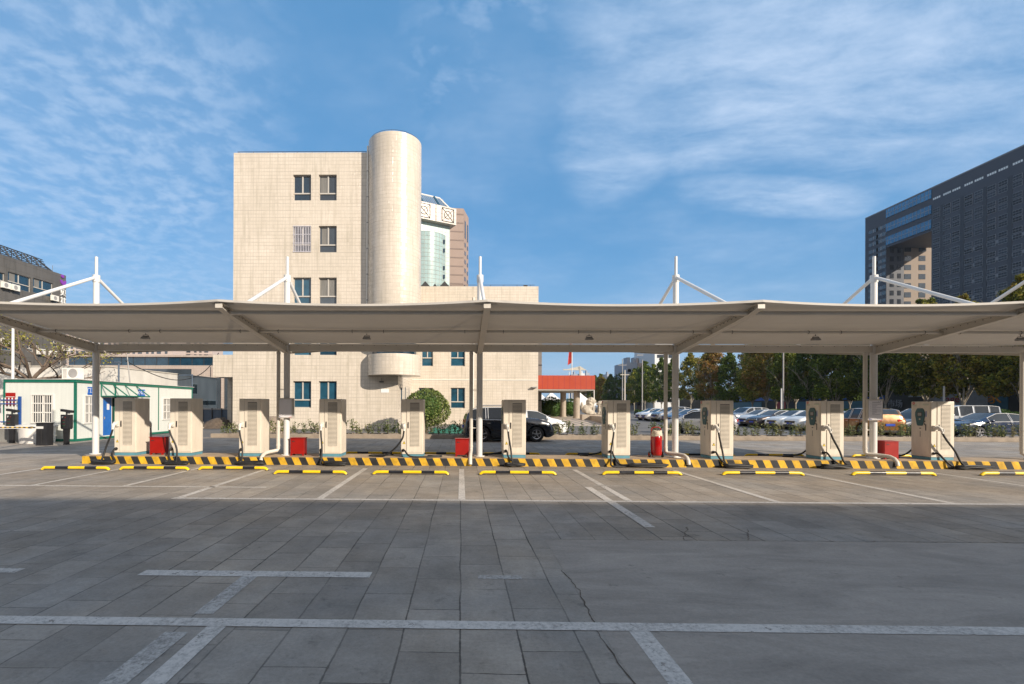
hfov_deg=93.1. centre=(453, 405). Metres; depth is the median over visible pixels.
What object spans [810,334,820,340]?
floodlight
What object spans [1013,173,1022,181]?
window
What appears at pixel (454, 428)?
young shrub
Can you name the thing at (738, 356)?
roadside tree
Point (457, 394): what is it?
window
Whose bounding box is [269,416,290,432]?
brown mound
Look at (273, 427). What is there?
young shrub
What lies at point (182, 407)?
door
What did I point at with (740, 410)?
window glass
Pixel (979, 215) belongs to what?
window
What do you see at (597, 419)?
ramp wall
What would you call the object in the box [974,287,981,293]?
window
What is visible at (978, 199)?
window
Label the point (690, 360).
roadside tree
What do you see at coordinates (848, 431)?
young shrub
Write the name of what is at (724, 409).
door
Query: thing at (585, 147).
sky
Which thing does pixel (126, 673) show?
painted line
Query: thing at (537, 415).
hatchback
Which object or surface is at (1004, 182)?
window
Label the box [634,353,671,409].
building
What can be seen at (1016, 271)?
window
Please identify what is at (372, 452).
wheel stop
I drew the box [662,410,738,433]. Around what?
hatchback
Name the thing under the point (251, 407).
door
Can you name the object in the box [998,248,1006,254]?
window
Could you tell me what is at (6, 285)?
air conditioner
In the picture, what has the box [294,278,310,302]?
window
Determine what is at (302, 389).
window
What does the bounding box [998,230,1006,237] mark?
window
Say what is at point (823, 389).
roadside tree
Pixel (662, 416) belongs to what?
sedan
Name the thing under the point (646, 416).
sedan
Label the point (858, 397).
roadside tree
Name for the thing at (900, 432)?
young shrub
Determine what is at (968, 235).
window
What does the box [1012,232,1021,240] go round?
window
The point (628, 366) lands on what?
building
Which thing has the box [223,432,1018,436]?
planting bed
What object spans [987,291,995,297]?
window
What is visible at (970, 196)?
window
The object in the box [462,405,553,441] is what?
off roader
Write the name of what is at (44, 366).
bare tree
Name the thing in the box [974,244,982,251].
window
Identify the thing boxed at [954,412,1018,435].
sedan
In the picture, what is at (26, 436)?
round plinth
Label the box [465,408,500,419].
window glass
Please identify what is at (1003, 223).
window
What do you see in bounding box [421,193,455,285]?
glass tower
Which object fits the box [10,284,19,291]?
air conditioner
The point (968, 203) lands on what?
window
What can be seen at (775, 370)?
roadside tree
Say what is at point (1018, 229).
window
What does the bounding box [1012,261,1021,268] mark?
window
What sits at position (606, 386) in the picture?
roadside tree
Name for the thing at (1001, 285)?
window
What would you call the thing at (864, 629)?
painted line
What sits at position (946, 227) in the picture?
window
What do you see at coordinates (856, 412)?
window glass
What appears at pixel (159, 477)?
painted line
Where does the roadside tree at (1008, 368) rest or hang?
on the car park
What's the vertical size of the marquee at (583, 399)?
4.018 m
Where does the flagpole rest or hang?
on the car park
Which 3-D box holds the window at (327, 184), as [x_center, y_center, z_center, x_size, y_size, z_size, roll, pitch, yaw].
[-8.918,-15.429,34.320,1.278,1.832,0.070,0,0,1]
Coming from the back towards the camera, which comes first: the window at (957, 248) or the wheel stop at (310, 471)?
the window at (957, 248)
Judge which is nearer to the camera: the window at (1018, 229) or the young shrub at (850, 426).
the young shrub at (850, 426)
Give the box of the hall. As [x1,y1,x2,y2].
[67,355,227,407]
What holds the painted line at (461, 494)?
on the paved yard at (94, 545)
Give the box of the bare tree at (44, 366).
[0,316,126,378]
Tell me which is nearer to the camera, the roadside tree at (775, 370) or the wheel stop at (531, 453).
the wheel stop at (531, 453)
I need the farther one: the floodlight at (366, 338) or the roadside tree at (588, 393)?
the roadside tree at (588, 393)
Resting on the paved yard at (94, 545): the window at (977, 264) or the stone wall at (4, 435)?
the stone wall at (4, 435)
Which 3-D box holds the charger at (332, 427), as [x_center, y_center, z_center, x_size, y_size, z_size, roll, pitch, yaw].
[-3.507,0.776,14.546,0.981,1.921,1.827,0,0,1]
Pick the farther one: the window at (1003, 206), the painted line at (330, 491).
the window at (1003, 206)
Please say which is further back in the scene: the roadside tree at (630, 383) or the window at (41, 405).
the roadside tree at (630, 383)
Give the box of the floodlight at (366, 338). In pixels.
[363,335,370,339]
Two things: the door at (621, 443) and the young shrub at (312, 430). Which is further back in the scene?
the young shrub at (312, 430)
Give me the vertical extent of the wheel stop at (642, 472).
0.123 m
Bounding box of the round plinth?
[15,424,58,443]
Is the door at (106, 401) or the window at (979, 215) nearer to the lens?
the door at (106, 401)
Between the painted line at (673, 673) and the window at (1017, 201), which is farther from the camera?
the window at (1017, 201)
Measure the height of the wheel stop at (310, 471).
0.123 m
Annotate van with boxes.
[954,405,1000,418]
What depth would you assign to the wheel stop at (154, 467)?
12.70 m
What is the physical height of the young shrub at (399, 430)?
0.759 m
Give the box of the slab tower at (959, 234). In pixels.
[865,145,1023,376]
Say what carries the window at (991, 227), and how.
in the slab tower at (959, 234)
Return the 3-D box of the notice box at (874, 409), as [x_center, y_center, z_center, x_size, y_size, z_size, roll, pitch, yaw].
[12.379,0.134,14.170,0.442,0.619,0.085,0,0,1]
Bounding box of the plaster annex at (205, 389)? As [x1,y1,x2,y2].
[0,365,217,424]
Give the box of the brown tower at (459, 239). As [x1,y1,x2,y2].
[450,208,468,285]
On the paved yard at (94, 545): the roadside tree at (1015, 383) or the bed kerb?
the bed kerb
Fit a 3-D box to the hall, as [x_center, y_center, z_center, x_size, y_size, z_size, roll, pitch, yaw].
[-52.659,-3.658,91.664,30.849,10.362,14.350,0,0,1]
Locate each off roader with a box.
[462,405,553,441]
[650,407,690,421]
[733,407,767,425]
[844,408,905,435]
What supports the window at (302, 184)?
in the office building at (339, 227)
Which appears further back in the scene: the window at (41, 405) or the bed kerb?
the bed kerb
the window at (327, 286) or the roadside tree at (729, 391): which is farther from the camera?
the roadside tree at (729, 391)
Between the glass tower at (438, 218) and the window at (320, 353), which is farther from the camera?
the glass tower at (438, 218)
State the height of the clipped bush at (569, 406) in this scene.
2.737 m
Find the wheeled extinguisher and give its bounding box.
[648,427,663,457]
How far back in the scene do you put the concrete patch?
4.28 m
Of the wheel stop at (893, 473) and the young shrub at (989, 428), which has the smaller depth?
the wheel stop at (893, 473)
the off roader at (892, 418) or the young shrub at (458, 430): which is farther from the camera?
the off roader at (892, 418)
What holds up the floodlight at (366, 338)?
hanging from the canopy
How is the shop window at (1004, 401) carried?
in the shop row at (1010, 403)
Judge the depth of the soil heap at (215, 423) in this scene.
35.16 m
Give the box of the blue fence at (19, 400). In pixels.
[0,396,21,424]
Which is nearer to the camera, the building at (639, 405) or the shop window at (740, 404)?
the shop window at (740, 404)
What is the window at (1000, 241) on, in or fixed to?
in the slab tower at (959, 234)
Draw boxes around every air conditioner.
[0,281,10,289]
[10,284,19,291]
[36,349,45,354]
[50,295,58,301]
[62,368,83,378]
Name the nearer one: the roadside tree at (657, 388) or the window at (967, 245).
the roadside tree at (657, 388)
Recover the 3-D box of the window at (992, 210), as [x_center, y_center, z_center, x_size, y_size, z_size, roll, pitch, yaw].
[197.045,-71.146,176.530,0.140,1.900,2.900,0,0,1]
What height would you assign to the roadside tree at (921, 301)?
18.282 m
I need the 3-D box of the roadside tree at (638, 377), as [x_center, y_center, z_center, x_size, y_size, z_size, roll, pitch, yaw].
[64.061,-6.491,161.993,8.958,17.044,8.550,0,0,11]
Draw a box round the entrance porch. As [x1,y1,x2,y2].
[538,375,594,417]
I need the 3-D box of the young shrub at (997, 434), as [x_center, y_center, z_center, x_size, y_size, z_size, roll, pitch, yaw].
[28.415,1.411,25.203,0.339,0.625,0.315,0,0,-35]
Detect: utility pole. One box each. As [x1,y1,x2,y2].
[620,370,628,399]
[622,359,622,399]
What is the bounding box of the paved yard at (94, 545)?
[0,437,1023,683]
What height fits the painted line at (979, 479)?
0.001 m
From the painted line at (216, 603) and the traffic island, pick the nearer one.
the painted line at (216, 603)
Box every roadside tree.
[586,375,596,409]
[591,373,604,402]
[593,375,605,400]
[601,374,613,396]
[601,374,613,399]
[610,374,617,399]
[614,372,623,399]
[625,368,641,402]
[625,369,639,410]
[631,361,651,409]
[639,364,663,407]
[649,357,670,407]
[658,358,684,406]
[679,353,699,407]
[690,355,723,400]
[695,344,730,400]
[713,353,741,402]
[734,344,770,406]
[737,344,765,397]
[740,344,787,407]
[760,344,791,408]
[763,344,809,408]
[779,344,808,408]
[787,344,834,400]
[801,344,836,400]
[807,344,858,400]
[830,354,862,408]
[836,353,898,398]
[853,353,922,407]
[886,302,963,400]
[897,297,957,400]
[926,298,996,404]
[928,293,998,404]
[970,273,1023,396]
[980,297,1023,400]
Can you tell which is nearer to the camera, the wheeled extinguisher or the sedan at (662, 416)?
the wheeled extinguisher
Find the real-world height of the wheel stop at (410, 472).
0.123 m
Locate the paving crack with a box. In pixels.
[561,570,635,683]
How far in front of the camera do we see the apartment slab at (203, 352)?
322.67 m
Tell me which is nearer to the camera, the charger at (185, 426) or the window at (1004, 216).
the charger at (185, 426)
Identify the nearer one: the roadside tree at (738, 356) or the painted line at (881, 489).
the painted line at (881, 489)
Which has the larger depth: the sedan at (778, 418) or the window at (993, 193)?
the window at (993, 193)
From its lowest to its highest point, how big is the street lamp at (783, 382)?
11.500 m
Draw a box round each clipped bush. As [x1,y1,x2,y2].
[542,396,559,416]
[566,398,573,415]
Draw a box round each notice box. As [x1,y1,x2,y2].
[279,398,294,417]
[866,399,882,419]
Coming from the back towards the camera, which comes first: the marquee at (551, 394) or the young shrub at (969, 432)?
the marquee at (551, 394)
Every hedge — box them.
[733,408,852,410]
[1001,409,1018,413]
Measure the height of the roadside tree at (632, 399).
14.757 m
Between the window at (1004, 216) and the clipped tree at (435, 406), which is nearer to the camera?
the clipped tree at (435, 406)
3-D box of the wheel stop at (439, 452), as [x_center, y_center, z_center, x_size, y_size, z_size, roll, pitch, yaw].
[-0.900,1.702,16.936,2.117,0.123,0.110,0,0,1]
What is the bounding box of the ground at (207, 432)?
[152,406,633,436]
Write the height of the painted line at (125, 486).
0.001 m
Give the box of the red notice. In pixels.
[6,393,15,405]
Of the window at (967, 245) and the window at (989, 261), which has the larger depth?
the window at (967, 245)
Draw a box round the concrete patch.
[545,539,1023,683]
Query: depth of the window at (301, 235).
34.32 m
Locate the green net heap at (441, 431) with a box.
[429,424,461,432]
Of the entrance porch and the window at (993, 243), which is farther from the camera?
the window at (993, 243)
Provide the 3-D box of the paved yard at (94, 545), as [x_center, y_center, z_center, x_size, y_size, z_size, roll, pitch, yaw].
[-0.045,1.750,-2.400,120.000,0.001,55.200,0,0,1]
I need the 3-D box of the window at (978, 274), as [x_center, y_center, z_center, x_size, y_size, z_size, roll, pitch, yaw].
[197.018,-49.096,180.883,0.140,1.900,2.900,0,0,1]
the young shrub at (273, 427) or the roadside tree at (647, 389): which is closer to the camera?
the young shrub at (273, 427)
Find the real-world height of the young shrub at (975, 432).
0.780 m
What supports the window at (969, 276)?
in the slab tower at (959, 234)
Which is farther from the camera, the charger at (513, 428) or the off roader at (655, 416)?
the off roader at (655, 416)
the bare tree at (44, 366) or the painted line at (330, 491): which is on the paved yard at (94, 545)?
the painted line at (330, 491)
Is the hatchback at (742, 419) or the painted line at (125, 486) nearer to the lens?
the painted line at (125, 486)
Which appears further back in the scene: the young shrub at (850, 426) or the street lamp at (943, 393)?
the street lamp at (943, 393)
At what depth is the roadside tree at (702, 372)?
116.60 m
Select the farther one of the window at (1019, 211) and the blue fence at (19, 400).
the window at (1019, 211)
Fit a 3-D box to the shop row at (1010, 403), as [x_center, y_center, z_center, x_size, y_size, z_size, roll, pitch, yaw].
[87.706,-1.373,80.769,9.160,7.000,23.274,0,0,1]
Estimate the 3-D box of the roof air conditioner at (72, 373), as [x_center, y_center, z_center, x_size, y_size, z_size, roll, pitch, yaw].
[-18.122,-1.496,22.942,0.820,0.560,0.332,0,0,1]
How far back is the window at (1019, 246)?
168.17 m
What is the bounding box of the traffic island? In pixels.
[82,452,1023,468]
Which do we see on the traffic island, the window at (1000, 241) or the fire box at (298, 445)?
the fire box at (298, 445)
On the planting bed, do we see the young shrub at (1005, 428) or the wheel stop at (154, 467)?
the young shrub at (1005, 428)
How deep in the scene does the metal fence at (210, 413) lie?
40.31 m
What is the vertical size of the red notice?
0.600 m
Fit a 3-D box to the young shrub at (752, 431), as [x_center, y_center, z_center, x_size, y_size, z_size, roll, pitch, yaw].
[15.790,1.258,25.358,0.565,0.824,0.335,0,0,38]
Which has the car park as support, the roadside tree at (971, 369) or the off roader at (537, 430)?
the roadside tree at (971, 369)
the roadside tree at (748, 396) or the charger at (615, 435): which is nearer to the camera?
the charger at (615, 435)
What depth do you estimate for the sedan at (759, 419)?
39.99 m
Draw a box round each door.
[103,398,110,435]
[119,399,135,451]
[175,400,190,450]
[244,399,259,451]
[324,400,340,452]
[406,400,422,452]
[509,401,524,452]
[613,401,629,453]
[716,402,732,454]
[775,402,785,408]
[826,402,842,455]
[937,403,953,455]
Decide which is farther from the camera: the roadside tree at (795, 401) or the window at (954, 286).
the window at (954, 286)
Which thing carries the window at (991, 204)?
in the slab tower at (959, 234)
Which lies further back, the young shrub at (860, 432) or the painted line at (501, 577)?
the young shrub at (860, 432)
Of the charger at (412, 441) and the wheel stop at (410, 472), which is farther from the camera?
the charger at (412, 441)
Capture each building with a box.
[213,129,538,429]
[614,357,636,410]
[633,358,641,410]
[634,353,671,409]
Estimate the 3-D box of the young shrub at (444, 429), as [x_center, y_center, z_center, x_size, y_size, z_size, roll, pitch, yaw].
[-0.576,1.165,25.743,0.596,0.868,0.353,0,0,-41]
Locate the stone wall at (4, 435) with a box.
[0,425,18,441]
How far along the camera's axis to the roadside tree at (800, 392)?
85.68 m
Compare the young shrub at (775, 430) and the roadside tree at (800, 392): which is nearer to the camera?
the young shrub at (775, 430)
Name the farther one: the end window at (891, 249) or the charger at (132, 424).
the end window at (891, 249)
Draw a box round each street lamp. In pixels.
[641,360,642,409]
[782,344,783,408]
[943,386,944,400]
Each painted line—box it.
[0,485,265,487]
[0,568,24,572]
[0,616,1023,634]
[33,469,118,484]
[98,632,187,683]
[123,468,198,485]
[138,570,371,577]
[141,626,225,683]
[171,497,1023,504]
[179,468,270,496]
[194,576,256,613]
[318,468,367,497]
[378,468,854,471]
[458,469,464,499]
[478,575,521,578]
[573,470,631,500]
[585,487,653,526]
[629,631,692,683]
[672,470,778,501]
[804,473,951,502]
[936,473,1023,485]
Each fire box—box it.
[149,436,169,454]
[290,437,307,455]
[455,438,468,456]
[877,440,899,458]
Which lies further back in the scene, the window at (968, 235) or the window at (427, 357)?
the window at (968, 235)
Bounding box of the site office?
[3,379,192,440]
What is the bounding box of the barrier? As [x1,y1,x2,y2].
[0,422,53,445]
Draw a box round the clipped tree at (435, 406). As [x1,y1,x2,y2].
[407,388,451,432]
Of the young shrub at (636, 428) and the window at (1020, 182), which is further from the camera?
the window at (1020, 182)
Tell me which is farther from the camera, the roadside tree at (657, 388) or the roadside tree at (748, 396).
the roadside tree at (657, 388)
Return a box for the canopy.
[0,256,1023,465]
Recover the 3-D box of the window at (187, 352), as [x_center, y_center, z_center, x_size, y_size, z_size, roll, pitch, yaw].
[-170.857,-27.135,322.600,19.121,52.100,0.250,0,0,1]
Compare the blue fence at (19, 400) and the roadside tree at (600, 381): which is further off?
the roadside tree at (600, 381)
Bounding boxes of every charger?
[90,398,151,463]
[161,398,203,464]
[234,399,269,464]
[319,399,346,465]
[369,399,441,457]
[482,400,525,466]
[579,400,668,467]
[700,401,753,467]
[782,401,852,468]
[898,401,994,469]
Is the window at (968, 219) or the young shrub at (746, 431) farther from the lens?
the window at (968, 219)
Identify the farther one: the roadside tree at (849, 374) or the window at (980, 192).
the window at (980, 192)
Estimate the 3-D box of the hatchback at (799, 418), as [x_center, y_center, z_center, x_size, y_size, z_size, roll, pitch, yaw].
[27.273,1.144,36.476,4.308,1.547,2.180,0,0,-9]
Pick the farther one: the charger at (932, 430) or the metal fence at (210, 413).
the metal fence at (210, 413)
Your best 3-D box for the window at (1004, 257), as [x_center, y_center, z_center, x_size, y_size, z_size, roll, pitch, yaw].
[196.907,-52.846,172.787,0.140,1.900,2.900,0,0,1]
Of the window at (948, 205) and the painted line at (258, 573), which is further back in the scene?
the window at (948, 205)
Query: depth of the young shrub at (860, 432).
25.66 m
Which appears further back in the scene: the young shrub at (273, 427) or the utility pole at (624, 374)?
the utility pole at (624, 374)
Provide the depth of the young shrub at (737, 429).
25.39 m
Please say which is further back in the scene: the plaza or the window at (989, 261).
the window at (989, 261)
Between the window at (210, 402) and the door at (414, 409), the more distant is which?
the window at (210, 402)
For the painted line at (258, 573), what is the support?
on the paved yard at (94, 545)
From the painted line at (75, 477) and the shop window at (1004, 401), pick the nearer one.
the painted line at (75, 477)
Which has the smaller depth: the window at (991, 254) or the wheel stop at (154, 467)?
the wheel stop at (154, 467)
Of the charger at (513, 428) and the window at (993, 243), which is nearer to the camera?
the charger at (513, 428)
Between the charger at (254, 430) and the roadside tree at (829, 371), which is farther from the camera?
the roadside tree at (829, 371)
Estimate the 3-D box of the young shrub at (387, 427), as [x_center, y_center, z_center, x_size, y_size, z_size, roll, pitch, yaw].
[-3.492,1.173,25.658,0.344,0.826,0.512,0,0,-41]
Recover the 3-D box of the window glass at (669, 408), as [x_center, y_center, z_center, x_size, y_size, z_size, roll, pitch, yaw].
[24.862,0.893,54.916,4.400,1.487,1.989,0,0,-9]
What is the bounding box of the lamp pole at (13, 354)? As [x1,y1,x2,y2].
[11,319,14,378]
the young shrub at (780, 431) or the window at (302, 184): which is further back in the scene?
the window at (302, 184)
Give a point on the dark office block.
(29, 278)
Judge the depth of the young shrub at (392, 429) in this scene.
25.87 m
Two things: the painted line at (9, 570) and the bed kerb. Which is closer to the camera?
the painted line at (9, 570)
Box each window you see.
[0,273,3,280]
[8,272,29,291]
[30,394,53,422]
[33,278,51,296]
[66,334,172,365]
[83,395,91,423]
[162,398,169,419]
[186,351,212,354]
[190,383,197,394]
[207,400,215,405]
[293,226,310,251]
[294,176,310,199]
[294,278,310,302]
[294,343,310,354]
[294,381,310,407]
[319,176,336,199]
[319,227,336,251]
[319,278,336,303]
[319,343,336,354]
[319,381,336,398]
[400,386,409,416]
[422,352,432,365]
[451,352,464,365]
[451,388,464,407]
[464,221,467,285]
[657,355,671,401]
[733,402,761,408]
[796,401,862,410]
[890,248,900,303]
[943,202,950,209]
[943,208,950,215]
[943,218,950,224]
[943,224,950,230]
[952,199,959,205]
[952,205,959,211]
[952,214,959,221]
[952,220,959,227]
[952,230,959,236]
[952,236,959,242]
[952,246,959,252]
[952,252,959,258]
[952,261,959,267]
[952,267,959,273]
[952,277,959,282]
[952,283,959,288]
[964,193,972,201]
[964,199,972,207]
[964,209,972,216]
[964,216,972,222]
[964,226,971,232]
[964,232,971,238]
[964,242,971,248]
[964,248,971,254]
[964,258,971,264]
[964,264,971,270]
[964,274,971,279]
[964,280,971,286]
[974,205,982,213]
[974,212,982,219]
[974,222,982,229]
[974,228,982,235]
[974,238,982,245]
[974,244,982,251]
[974,254,982,261]
[974,261,982,267]
[974,271,982,277]
[974,277,982,283]
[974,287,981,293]
[974,294,981,299]
[975,189,982,196]
[975,195,982,202]
[987,184,995,191]
[987,190,995,198]
[987,200,995,208]
[987,207,995,214]
[987,217,995,224]
[987,224,995,231]
[987,234,995,241]
[987,240,995,247]
[987,251,995,257]
[987,257,995,264]
[987,268,995,274]
[987,274,995,280]
[987,284,995,290]
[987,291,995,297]
[988,397,1007,409]
[998,179,1007,187]
[998,185,1007,193]
[998,196,1006,204]
[998,203,1006,210]
[998,213,1006,220]
[998,220,1006,227]
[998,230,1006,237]
[998,237,1006,244]
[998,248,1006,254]
[998,254,1006,261]
[998,265,1006,271]
[998,271,1006,278]
[998,282,1006,288]
[1012,226,1021,233]
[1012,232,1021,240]
[1012,243,1021,250]
[1012,250,1021,257]
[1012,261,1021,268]
[1012,268,1021,274]
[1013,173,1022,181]
[1013,179,1022,187]
[1013,190,1022,198]
[1013,197,1021,205]
[1013,208,1021,215]
[1013,215,1021,222]
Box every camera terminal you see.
[6,409,19,442]
[60,409,73,444]
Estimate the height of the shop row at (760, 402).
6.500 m
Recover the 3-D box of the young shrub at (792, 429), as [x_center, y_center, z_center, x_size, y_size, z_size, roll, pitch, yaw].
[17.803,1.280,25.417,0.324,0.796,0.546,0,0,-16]
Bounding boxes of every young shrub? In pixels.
[270,418,275,433]
[301,421,307,432]
[307,419,313,432]
[349,418,355,433]
[365,423,371,433]
[385,420,390,433]
[389,420,395,433]
[396,421,400,433]
[425,419,428,433]
[439,419,446,433]
[451,421,457,434]
[456,420,461,434]
[556,419,565,434]
[564,420,570,434]
[578,422,582,434]
[631,421,639,434]
[683,423,690,435]
[689,420,697,435]
[733,422,741,435]
[742,427,748,435]
[749,421,758,435]
[761,423,771,435]
[771,421,779,434]
[777,424,786,435]
[786,422,794,435]
[794,423,800,435]
[847,424,855,436]
[849,423,857,434]
[858,422,862,435]
[877,421,883,436]
[877,423,884,436]
[896,424,905,436]
[905,424,910,436]
[961,423,970,436]
[962,423,973,436]
[970,423,979,436]
[981,422,993,436]
[992,426,1000,436]
[998,423,1009,435]
[998,426,1006,436]
[1009,424,1017,436]
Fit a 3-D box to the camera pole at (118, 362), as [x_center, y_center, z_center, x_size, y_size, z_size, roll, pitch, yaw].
[-22.841,-0.648,32.363,0.900,4.600,0.200,0,0,1]
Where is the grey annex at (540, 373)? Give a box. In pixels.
[538,352,541,412]
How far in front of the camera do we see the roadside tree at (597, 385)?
216.92 m
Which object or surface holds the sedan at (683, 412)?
on the car park
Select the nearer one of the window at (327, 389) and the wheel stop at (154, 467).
the wheel stop at (154, 467)
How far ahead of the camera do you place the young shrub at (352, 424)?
25.91 m
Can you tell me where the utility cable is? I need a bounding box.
[125,353,218,379]
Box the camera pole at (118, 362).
[106,361,120,381]
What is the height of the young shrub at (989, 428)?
0.826 m
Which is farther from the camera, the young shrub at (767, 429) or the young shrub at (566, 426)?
the young shrub at (566, 426)
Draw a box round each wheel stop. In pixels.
[41,466,110,470]
[119,466,189,470]
[198,466,268,470]
[273,470,347,474]
[346,452,400,453]
[372,470,449,474]
[425,452,454,453]
[478,471,556,474]
[484,452,539,454]
[565,453,601,454]
[601,471,682,475]
[683,453,734,455]
[720,471,805,475]
[744,454,803,455]
[851,454,911,456]
[851,471,936,475]
[979,472,1023,475]
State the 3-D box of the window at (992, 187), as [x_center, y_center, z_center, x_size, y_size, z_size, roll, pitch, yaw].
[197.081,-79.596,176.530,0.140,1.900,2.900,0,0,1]
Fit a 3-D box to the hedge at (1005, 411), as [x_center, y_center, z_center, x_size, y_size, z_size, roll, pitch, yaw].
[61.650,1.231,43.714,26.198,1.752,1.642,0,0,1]
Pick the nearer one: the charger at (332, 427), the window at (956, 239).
the charger at (332, 427)
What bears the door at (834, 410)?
in the charger at (824, 430)
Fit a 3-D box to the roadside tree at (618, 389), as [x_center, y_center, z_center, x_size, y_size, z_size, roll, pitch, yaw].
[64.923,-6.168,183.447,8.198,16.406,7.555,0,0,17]
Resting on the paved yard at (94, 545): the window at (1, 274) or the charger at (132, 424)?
the charger at (132, 424)
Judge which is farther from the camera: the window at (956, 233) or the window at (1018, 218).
the window at (956, 233)
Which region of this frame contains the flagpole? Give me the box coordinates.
[568,352,571,397]
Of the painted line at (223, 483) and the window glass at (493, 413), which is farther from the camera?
the window glass at (493, 413)
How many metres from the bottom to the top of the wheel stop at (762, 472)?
0.123 m
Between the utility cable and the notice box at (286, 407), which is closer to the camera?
the notice box at (286, 407)
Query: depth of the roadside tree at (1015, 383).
59.49 m
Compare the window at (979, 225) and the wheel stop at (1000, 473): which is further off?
the window at (979, 225)
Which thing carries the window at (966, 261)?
in the slab tower at (959, 234)
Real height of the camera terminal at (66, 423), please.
1.522 m
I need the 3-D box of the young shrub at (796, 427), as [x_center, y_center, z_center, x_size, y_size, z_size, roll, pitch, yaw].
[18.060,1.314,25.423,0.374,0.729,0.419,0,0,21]
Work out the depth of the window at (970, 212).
184.47 m
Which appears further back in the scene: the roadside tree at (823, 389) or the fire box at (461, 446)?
the roadside tree at (823, 389)
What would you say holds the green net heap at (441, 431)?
on the car park
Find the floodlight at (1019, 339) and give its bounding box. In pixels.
[1015,335,1023,340]
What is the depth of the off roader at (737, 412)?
44.55 m
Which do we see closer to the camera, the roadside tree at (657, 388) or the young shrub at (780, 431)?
the young shrub at (780, 431)
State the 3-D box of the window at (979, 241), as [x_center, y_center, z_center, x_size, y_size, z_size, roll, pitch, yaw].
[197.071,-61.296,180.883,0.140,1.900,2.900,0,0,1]
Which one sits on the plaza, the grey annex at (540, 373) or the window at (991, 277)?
the grey annex at (540, 373)
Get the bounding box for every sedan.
[640,409,663,420]
[660,409,687,419]
[668,409,698,418]
[745,410,785,427]
[765,410,803,428]
[884,412,910,435]
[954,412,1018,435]
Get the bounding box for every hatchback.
[526,410,567,433]
[634,408,662,419]
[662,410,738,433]
[737,409,768,425]
[782,411,805,429]
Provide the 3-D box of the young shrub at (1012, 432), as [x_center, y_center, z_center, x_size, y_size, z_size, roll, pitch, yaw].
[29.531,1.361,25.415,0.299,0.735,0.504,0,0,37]
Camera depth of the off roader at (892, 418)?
28.01 m
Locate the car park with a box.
[302,412,1017,435]
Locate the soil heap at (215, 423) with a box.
[203,417,232,428]
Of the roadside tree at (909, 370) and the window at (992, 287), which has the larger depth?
the window at (992, 287)
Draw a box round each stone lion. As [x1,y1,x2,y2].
[580,397,597,419]
[595,401,601,415]
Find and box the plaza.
[548,416,601,425]
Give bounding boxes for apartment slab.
[66,334,185,365]
[186,351,222,354]
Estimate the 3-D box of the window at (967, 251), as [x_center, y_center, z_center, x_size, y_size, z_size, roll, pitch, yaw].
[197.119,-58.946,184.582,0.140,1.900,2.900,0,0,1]
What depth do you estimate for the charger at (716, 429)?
14.03 m
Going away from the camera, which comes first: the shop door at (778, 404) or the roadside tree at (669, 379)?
the shop door at (778, 404)
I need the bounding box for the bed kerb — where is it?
[210,433,1018,441]
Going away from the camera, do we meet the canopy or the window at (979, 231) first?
the canopy
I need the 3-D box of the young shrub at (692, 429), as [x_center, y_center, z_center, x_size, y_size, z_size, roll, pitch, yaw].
[12.721,1.220,25.654,0.540,0.871,0.362,0,0,-33]
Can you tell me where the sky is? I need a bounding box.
[0,0,1023,405]
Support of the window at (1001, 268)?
in the slab tower at (959, 234)
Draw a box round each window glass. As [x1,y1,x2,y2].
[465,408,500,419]
[663,407,689,410]
[733,408,765,412]
[844,409,898,417]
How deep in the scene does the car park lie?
35.24 m
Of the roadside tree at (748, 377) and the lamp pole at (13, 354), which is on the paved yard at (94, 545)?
the lamp pole at (13, 354)
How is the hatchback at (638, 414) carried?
on the car park
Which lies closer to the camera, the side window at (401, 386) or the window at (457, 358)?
the side window at (401, 386)
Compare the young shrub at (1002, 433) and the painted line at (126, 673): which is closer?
the painted line at (126, 673)
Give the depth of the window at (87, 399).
22.92 m
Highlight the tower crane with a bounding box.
[563,366,585,374]
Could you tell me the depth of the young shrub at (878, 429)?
25.28 m
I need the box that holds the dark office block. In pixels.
[0,245,66,365]
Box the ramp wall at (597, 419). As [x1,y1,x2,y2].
[591,416,601,422]
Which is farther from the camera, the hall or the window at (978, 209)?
the window at (978, 209)
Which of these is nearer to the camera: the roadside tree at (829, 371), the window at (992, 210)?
the roadside tree at (829, 371)
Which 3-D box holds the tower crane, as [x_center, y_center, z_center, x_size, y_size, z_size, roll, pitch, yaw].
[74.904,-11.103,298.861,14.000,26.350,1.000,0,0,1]
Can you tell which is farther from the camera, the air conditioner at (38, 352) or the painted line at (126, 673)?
the air conditioner at (38, 352)
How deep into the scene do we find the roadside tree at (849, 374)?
75.99 m
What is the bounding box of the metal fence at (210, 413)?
[203,408,226,422]
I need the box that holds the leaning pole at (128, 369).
[127,355,130,382]
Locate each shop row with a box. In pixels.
[679,389,901,411]
[888,382,1019,411]
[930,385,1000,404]
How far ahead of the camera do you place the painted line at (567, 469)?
13.18 m
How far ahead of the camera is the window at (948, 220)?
192.43 m
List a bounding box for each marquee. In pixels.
[542,393,559,399]
[572,393,595,404]
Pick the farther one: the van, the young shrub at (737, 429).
the van
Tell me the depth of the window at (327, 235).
34.35 m

